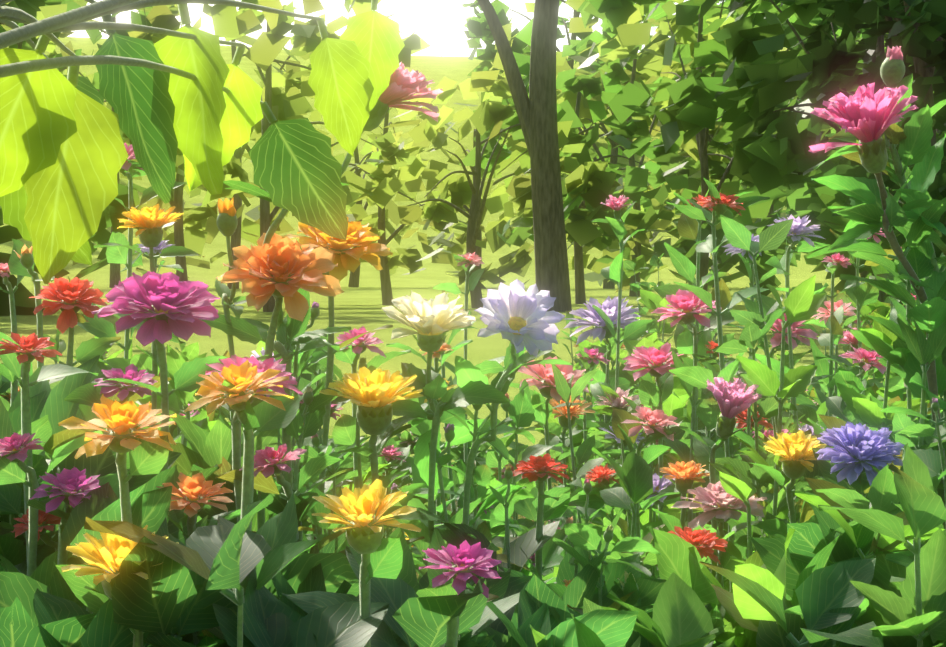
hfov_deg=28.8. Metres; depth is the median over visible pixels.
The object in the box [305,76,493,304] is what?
tree
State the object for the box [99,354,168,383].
plant bed
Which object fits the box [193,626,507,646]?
plant
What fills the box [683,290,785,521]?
plant bed
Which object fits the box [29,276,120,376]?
red flower
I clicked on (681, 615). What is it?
plant
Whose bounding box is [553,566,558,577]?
plant bed
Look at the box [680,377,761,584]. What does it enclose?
magenta flower
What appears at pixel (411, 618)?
plant
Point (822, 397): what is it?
plant bed
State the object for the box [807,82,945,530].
pink flower
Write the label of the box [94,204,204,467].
gold flower
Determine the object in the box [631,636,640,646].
plant bed
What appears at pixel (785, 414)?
plant bed
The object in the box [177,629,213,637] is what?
plant
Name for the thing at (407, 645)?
plant
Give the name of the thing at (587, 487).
flower bud
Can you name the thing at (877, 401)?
plant bed
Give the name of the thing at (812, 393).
plant bed
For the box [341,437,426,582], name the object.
flower
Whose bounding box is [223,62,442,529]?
tall pink flower
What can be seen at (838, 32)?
tree
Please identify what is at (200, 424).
plant bed
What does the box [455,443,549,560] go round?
plant bed
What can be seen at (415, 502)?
flower
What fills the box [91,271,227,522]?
magenta flower
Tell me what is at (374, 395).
yellow flower
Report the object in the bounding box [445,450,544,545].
plant bed
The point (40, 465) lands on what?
plant
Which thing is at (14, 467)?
flower
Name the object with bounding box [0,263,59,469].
flower
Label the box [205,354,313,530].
flower
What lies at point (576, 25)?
tree
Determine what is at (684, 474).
orange flower
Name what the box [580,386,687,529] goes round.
plant bed
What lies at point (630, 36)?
tree
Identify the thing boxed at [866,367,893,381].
plant bed
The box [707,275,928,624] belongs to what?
tall plant
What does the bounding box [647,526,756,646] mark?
plant
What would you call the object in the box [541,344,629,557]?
flower
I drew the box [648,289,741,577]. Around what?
flower
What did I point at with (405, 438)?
plant bed
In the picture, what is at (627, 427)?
flower
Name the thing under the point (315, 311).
violet flower bud
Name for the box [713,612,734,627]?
plant
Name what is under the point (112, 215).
tree
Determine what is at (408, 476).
plant bed
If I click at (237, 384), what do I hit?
flower
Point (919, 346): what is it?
tall plant
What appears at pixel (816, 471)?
plant bed
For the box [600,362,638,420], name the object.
plant bed
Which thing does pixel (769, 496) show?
plant bed
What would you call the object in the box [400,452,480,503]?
plant bed
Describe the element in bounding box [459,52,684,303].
tree
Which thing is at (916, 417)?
plant bed
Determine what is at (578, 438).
plant bed
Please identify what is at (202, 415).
plant bed
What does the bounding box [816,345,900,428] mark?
flower
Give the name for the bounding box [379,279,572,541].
white lavender flower
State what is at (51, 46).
tree
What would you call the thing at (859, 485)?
plant bed
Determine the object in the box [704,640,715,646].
flower
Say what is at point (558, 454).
plant bed
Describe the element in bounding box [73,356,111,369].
plant bed
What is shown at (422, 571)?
plant bed
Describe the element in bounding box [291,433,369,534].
flower bud
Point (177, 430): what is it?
plant bed
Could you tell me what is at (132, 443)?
flower
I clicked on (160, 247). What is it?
flower
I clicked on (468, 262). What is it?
flower
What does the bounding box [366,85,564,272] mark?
tree
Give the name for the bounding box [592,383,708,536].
flower
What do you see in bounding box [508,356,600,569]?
flower
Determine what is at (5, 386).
plant bed
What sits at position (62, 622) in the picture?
plant
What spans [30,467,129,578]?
flower
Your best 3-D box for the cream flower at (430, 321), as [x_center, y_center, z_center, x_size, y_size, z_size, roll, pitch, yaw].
[-0.021,0.335,0.994,0.082,0.706,0.076,0,2,-2]
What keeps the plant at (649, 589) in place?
on the ground
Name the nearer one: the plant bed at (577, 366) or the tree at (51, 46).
the plant bed at (577, 366)
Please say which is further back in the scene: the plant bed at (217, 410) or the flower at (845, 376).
the plant bed at (217, 410)
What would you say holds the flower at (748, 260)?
on the ground
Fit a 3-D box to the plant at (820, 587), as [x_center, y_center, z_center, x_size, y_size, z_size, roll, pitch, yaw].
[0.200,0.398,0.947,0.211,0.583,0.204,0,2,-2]
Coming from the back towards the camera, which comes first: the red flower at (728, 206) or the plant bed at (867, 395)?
the plant bed at (867, 395)
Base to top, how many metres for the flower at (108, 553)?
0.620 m
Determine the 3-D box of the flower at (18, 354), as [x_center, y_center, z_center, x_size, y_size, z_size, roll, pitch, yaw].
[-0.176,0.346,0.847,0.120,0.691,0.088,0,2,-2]
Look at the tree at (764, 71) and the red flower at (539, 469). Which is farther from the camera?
the tree at (764, 71)
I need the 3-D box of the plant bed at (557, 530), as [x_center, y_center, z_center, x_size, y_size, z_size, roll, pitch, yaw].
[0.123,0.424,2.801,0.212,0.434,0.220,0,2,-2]
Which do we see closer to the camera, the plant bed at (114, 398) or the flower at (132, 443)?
the flower at (132, 443)
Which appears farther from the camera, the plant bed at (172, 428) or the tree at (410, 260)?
the tree at (410, 260)
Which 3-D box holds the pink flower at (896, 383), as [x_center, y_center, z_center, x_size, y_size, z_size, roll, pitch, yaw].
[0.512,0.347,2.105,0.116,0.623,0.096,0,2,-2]
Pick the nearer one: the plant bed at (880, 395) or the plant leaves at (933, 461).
the plant leaves at (933, 461)
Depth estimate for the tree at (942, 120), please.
32.45 m
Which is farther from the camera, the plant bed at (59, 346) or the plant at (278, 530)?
the plant bed at (59, 346)
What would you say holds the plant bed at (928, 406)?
on the ground
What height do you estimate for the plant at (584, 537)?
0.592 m
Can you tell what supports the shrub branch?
on the ground
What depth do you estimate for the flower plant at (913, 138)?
1.15 m
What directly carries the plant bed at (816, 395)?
on the ground
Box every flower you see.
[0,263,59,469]
[0,332,98,568]
[0,429,105,585]
[8,238,64,457]
[10,509,60,559]
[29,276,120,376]
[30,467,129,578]
[55,394,176,612]
[61,520,202,646]
[64,364,210,525]
[77,142,186,358]
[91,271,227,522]
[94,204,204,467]
[131,240,183,428]
[156,472,267,643]
[184,360,319,596]
[200,233,350,489]
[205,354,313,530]
[215,444,343,541]
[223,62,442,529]
[281,217,392,533]
[305,366,424,552]
[312,479,445,646]
[317,326,410,497]
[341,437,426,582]
[356,290,508,565]
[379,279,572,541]
[386,340,472,522]
[398,378,519,573]
[399,290,477,554]
[412,459,522,564]
[416,528,501,646]
[433,252,511,536]
[497,453,578,578]
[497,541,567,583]
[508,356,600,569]
[538,395,610,557]
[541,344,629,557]
[561,463,685,569]
[563,296,647,527]
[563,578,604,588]
[584,195,667,536]
[600,406,679,577]
[618,342,689,520]
[641,460,723,578]
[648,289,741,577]
[654,526,734,583]
[659,330,741,587]
[664,188,731,518]
[665,177,788,591]
[671,481,766,583]
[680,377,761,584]
[697,234,776,557]
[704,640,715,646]
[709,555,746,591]
[725,313,821,489]
[746,210,834,502]
[751,430,826,539]
[792,252,865,447]
[802,299,861,415]
[805,421,903,520]
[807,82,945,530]
[815,228,895,394]
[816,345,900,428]
[875,376,920,422]
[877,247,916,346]
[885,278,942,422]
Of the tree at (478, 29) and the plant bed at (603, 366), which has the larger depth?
the tree at (478, 29)
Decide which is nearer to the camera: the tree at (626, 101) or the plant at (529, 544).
the plant at (529, 544)
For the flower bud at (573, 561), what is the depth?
0.95 m
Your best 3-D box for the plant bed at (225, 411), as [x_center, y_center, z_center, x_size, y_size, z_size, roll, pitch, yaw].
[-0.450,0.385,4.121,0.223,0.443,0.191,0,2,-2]
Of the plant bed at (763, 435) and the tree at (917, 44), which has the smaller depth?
the plant bed at (763, 435)
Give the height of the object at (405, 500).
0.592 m
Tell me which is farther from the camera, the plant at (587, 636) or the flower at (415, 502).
the flower at (415, 502)
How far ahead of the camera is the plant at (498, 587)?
0.89 m
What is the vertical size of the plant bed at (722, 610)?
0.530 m
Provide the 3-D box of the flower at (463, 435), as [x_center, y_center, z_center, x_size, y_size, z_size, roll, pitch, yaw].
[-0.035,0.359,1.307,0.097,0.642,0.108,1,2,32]
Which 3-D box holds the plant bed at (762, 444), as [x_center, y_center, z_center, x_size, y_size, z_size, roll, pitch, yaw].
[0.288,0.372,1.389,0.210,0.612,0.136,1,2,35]
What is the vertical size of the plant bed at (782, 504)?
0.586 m
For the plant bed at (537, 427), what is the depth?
6.20 m
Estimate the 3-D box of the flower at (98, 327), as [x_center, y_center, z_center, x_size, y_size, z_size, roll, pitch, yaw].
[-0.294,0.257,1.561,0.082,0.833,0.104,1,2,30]
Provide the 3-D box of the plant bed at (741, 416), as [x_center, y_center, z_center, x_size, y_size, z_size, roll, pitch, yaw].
[0.344,0.352,2.136,0.147,0.612,0.210,0,2,14]
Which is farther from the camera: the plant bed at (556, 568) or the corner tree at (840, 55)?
the corner tree at (840, 55)
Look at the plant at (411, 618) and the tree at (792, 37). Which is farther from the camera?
the tree at (792, 37)
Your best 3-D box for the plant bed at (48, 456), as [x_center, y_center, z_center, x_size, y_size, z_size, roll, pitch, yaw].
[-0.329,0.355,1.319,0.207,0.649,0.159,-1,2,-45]
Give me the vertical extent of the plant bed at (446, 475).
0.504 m
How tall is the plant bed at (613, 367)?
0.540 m
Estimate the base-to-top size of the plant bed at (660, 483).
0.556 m
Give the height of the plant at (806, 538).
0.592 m
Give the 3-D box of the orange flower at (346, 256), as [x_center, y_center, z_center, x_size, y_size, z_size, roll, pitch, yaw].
[-0.088,0.310,1.093,0.083,0.751,0.093,0,2,-2]
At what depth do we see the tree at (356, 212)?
109.29 m
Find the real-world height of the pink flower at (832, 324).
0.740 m
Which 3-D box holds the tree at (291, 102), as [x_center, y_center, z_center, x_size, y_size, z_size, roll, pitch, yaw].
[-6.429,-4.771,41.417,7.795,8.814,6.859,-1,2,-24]
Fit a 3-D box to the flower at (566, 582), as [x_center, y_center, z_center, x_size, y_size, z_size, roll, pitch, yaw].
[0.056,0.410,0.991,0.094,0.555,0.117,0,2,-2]
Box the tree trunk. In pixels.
[477,0,571,311]
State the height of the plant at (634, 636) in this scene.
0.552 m
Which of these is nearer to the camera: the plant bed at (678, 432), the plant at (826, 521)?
the plant at (826, 521)
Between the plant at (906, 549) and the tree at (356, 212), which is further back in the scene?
the tree at (356, 212)
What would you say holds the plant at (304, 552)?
on the ground
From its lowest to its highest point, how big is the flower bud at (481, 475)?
0.612 m
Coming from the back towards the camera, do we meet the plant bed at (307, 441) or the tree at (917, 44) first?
the tree at (917, 44)
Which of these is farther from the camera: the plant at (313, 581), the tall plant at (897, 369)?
the tall plant at (897, 369)
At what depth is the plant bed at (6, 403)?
2.07 m
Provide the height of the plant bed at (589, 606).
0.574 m
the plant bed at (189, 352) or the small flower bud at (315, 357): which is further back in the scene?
the plant bed at (189, 352)
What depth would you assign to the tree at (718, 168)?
102.78 m
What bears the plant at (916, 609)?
on the ground
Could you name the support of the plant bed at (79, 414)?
on the ground
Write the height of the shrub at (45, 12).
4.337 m
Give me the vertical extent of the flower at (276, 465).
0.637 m
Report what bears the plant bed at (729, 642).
on the ground
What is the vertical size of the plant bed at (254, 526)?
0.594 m
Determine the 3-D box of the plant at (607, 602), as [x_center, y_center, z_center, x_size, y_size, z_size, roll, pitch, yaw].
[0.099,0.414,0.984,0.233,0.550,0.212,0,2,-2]
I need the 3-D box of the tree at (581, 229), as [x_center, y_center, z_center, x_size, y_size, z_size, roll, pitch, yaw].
[0.144,-2.932,40.038,5.784,5.224,4.947,1,2,26]
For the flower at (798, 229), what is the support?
on the ground
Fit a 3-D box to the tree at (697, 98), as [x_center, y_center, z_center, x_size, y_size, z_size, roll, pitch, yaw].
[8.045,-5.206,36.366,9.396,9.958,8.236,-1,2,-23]
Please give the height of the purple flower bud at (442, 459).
0.635 m
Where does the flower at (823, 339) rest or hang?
on the ground
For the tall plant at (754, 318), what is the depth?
1.30 m
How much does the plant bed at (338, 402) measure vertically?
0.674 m
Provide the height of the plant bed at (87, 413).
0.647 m
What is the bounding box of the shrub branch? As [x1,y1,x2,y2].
[0,0,404,283]
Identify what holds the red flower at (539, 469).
on the ground
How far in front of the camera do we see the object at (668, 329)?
5.21 m
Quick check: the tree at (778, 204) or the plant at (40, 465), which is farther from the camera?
the tree at (778, 204)
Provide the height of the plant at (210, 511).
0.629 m
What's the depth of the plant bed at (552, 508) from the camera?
1.51 m
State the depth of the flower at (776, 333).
1.80 m
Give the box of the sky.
[68,0,721,56]
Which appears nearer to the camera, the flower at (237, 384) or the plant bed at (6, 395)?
the flower at (237, 384)
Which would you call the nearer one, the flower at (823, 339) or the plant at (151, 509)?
the plant at (151, 509)
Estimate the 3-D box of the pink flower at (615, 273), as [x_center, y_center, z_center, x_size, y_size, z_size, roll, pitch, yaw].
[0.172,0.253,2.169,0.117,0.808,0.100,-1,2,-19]
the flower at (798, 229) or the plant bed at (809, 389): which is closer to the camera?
the flower at (798, 229)
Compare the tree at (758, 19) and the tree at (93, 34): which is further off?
the tree at (758, 19)
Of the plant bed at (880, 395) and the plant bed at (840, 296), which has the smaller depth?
the plant bed at (880, 395)
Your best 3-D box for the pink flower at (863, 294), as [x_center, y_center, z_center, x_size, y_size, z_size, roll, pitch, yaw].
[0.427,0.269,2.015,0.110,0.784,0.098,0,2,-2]
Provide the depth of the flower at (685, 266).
2.00 m
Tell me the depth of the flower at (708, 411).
1.61 m
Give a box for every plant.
[0,454,54,575]
[0,557,93,626]
[0,580,351,646]
[27,464,358,645]
[33,481,171,624]
[39,427,180,524]
[84,494,388,646]
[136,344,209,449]
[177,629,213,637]
[190,457,514,646]
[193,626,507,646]
[196,515,345,554]
[251,531,555,646]
[257,486,346,552]
[280,546,638,646]
[296,539,308,557]
[357,527,552,646]
[398,644,418,646]
[418,572,531,608]
[427,577,724,646]
[431,520,561,571]
[466,379,562,553]
[466,542,511,601]
[496,547,604,614]
[543,508,660,609]
[556,546,593,584]
[592,593,621,606]
[594,552,724,627]
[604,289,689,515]
[619,603,712,646]
[700,532,916,646]
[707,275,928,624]
[712,215,855,550]
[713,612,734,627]
[736,537,905,622]
[756,522,895,646]
[800,487,942,646]
[843,151,945,543]
[866,510,907,555]
[876,192,945,491]
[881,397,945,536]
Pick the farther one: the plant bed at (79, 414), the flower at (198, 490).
the plant bed at (79, 414)
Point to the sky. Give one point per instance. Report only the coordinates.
(440, 23)
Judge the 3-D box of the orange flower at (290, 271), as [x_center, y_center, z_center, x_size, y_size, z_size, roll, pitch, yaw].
[-0.097,0.319,0.997,0.105,0.737,0.083,0,2,-2]
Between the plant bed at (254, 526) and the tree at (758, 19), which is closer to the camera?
the plant bed at (254, 526)
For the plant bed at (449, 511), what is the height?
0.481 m
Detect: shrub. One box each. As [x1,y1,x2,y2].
[1,2,93,72]
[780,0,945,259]
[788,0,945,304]
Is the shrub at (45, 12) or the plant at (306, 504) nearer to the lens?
the plant at (306, 504)
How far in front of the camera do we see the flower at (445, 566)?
0.70 m
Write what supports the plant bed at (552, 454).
on the ground
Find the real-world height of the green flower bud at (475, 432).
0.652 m
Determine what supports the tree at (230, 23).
on the ground
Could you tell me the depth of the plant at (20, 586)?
0.77 m
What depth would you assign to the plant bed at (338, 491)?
3.35 m
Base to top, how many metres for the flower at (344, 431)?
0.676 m
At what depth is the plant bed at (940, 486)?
1.10 m
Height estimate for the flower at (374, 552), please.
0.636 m
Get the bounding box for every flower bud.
[215,197,246,357]
[268,344,352,533]
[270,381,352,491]
[273,351,309,552]
[284,301,346,551]
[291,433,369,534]
[340,357,366,488]
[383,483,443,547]
[407,463,536,542]
[413,423,480,564]
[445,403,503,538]
[489,465,525,568]
[565,478,606,559]
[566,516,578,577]
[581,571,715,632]
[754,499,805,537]
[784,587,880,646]
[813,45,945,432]
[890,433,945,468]
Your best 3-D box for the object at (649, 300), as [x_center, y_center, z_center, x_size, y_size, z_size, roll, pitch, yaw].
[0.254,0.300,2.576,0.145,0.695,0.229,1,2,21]
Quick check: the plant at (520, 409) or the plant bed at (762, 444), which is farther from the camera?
the plant bed at (762, 444)
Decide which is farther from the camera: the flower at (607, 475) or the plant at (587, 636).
the flower at (607, 475)
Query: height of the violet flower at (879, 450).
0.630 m
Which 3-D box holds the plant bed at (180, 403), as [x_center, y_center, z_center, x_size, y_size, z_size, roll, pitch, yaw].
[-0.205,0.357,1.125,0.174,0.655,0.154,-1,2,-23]
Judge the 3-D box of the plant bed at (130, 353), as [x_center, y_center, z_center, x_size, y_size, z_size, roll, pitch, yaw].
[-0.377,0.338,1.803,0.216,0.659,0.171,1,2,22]
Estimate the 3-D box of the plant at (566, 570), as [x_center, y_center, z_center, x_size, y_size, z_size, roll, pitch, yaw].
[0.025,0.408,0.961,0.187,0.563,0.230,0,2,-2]
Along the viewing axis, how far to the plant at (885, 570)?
0.94 m
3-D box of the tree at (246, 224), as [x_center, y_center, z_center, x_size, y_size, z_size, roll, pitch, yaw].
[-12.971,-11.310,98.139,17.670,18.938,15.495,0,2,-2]
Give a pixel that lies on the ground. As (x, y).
(358, 307)
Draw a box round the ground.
[0,37,942,578]
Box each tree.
[0,0,182,315]
[2,0,102,69]
[5,0,87,73]
[72,4,265,287]
[78,0,339,281]
[120,0,381,288]
[128,0,429,311]
[243,97,472,286]
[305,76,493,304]
[341,70,621,307]
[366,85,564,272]
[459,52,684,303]
[461,0,674,147]
[480,0,728,288]
[503,0,756,296]
[515,0,864,304]
[570,0,840,287]
[625,0,860,147]
[630,0,857,283]
[648,0,945,305]
[676,0,945,308]
[714,3,860,233]
[715,0,945,313]
[775,13,945,262]
[829,29,885,48]
[933,75,945,226]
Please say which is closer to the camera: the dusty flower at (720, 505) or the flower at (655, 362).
the dusty flower at (720, 505)
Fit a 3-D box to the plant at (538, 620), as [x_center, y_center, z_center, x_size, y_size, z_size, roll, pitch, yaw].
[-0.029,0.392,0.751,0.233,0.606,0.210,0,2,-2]
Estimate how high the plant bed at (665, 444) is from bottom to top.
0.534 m
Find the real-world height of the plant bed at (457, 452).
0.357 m
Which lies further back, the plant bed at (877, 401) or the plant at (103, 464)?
the plant bed at (877, 401)
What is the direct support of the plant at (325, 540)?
on the ground
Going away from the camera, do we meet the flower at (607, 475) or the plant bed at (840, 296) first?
the flower at (607, 475)
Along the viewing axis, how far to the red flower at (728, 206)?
1.45 m
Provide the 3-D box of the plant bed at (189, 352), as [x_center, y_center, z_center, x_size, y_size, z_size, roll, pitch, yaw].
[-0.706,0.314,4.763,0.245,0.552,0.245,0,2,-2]
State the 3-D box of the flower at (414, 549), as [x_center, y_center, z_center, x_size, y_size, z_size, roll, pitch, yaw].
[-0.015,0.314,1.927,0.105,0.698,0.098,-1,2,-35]
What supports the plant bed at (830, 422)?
on the ground
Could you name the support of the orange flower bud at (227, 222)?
on the ground
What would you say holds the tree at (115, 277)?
on the ground
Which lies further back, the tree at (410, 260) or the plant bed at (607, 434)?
the tree at (410, 260)
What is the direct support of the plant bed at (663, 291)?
on the ground
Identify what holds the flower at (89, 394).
on the ground
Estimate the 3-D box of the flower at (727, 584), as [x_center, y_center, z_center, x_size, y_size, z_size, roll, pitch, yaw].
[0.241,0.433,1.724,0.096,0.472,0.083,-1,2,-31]
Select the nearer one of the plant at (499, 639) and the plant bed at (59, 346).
the plant at (499, 639)
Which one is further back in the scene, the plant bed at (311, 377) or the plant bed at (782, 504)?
the plant bed at (311, 377)
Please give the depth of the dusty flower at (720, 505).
1.15 m
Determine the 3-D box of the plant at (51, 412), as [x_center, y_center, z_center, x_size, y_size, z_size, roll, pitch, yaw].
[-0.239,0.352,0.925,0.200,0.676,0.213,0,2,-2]
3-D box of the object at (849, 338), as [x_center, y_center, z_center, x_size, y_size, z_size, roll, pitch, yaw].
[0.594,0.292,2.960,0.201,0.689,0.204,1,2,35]
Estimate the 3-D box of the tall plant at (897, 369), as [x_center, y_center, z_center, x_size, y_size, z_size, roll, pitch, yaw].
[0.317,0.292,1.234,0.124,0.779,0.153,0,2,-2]
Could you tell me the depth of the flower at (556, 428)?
1.98 m
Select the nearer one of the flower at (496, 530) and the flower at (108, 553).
the flower at (108, 553)
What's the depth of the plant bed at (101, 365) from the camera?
2.21 m
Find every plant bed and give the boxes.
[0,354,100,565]
[0,375,10,393]
[0,383,19,402]
[0,397,9,410]
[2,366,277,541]
[43,329,65,363]
[45,365,116,471]
[57,397,142,473]
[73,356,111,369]
[75,409,85,420]
[78,392,119,418]
[94,336,123,374]
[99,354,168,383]
[128,337,170,358]
[134,368,185,426]
[158,404,199,436]
[172,341,309,520]
[174,348,233,443]
[175,342,226,419]
[190,388,230,423]
[190,409,215,422]
[220,406,301,465]
[250,347,370,480]
[251,507,268,532]
[256,350,331,518]
[272,326,353,533]
[307,457,405,537]
[310,442,390,534]
[328,434,366,456]
[367,446,413,537]
[393,429,418,483]
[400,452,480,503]
[404,459,459,581]
[408,500,489,545]
[415,564,426,574]
[442,441,490,467]
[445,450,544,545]
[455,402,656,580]
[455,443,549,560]
[514,487,718,577]
[519,478,593,532]
[524,403,560,483]
[526,304,639,492]
[529,427,601,559]
[535,451,584,570]
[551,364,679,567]
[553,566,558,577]
[554,438,710,558]
[558,311,603,431]
[567,598,603,616]
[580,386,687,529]
[582,343,628,401]
[587,420,687,536]
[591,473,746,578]
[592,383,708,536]
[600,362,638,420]
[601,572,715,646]
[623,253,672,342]
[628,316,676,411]
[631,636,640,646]
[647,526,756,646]
[652,360,737,540]
[653,270,746,523]
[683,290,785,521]
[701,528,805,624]
[707,363,822,553]
[717,590,728,618]
[717,636,734,646]
[725,477,867,571]
[733,422,790,507]
[752,423,894,453]
[756,290,866,492]
[760,486,806,501]
[764,453,822,513]
[767,385,812,422]
[769,380,817,424]
[776,351,819,406]
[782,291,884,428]
[784,387,840,447]
[787,393,835,443]
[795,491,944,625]
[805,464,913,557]
[812,376,868,405]
[812,441,902,496]
[818,414,869,428]
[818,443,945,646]
[827,358,939,419]
[840,393,930,421]
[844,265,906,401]
[864,388,905,402]
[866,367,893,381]
[870,395,943,423]
[927,403,942,414]
[938,484,943,489]
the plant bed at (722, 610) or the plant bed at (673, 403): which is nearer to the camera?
the plant bed at (722, 610)
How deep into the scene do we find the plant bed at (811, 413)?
2.10 m
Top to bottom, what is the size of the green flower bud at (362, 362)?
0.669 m
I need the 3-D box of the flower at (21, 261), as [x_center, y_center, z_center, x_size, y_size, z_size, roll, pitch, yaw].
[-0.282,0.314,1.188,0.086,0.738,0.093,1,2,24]
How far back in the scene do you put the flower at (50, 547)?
0.83 m
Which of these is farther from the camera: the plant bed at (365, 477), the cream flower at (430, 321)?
the plant bed at (365, 477)
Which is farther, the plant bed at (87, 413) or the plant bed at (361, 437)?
the plant bed at (361, 437)
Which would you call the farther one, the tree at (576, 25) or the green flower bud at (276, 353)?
the tree at (576, 25)
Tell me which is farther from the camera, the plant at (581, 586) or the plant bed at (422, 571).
the plant bed at (422, 571)
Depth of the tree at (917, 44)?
20.52 m
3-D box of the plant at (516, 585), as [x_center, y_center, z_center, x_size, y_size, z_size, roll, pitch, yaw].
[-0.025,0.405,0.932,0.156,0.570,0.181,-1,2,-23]
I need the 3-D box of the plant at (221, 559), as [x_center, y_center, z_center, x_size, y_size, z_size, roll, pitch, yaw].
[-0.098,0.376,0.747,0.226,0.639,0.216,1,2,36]
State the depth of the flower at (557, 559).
1.15 m
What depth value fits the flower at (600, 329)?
2.41 m
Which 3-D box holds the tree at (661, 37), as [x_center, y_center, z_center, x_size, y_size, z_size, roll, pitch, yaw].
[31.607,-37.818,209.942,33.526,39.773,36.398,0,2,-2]

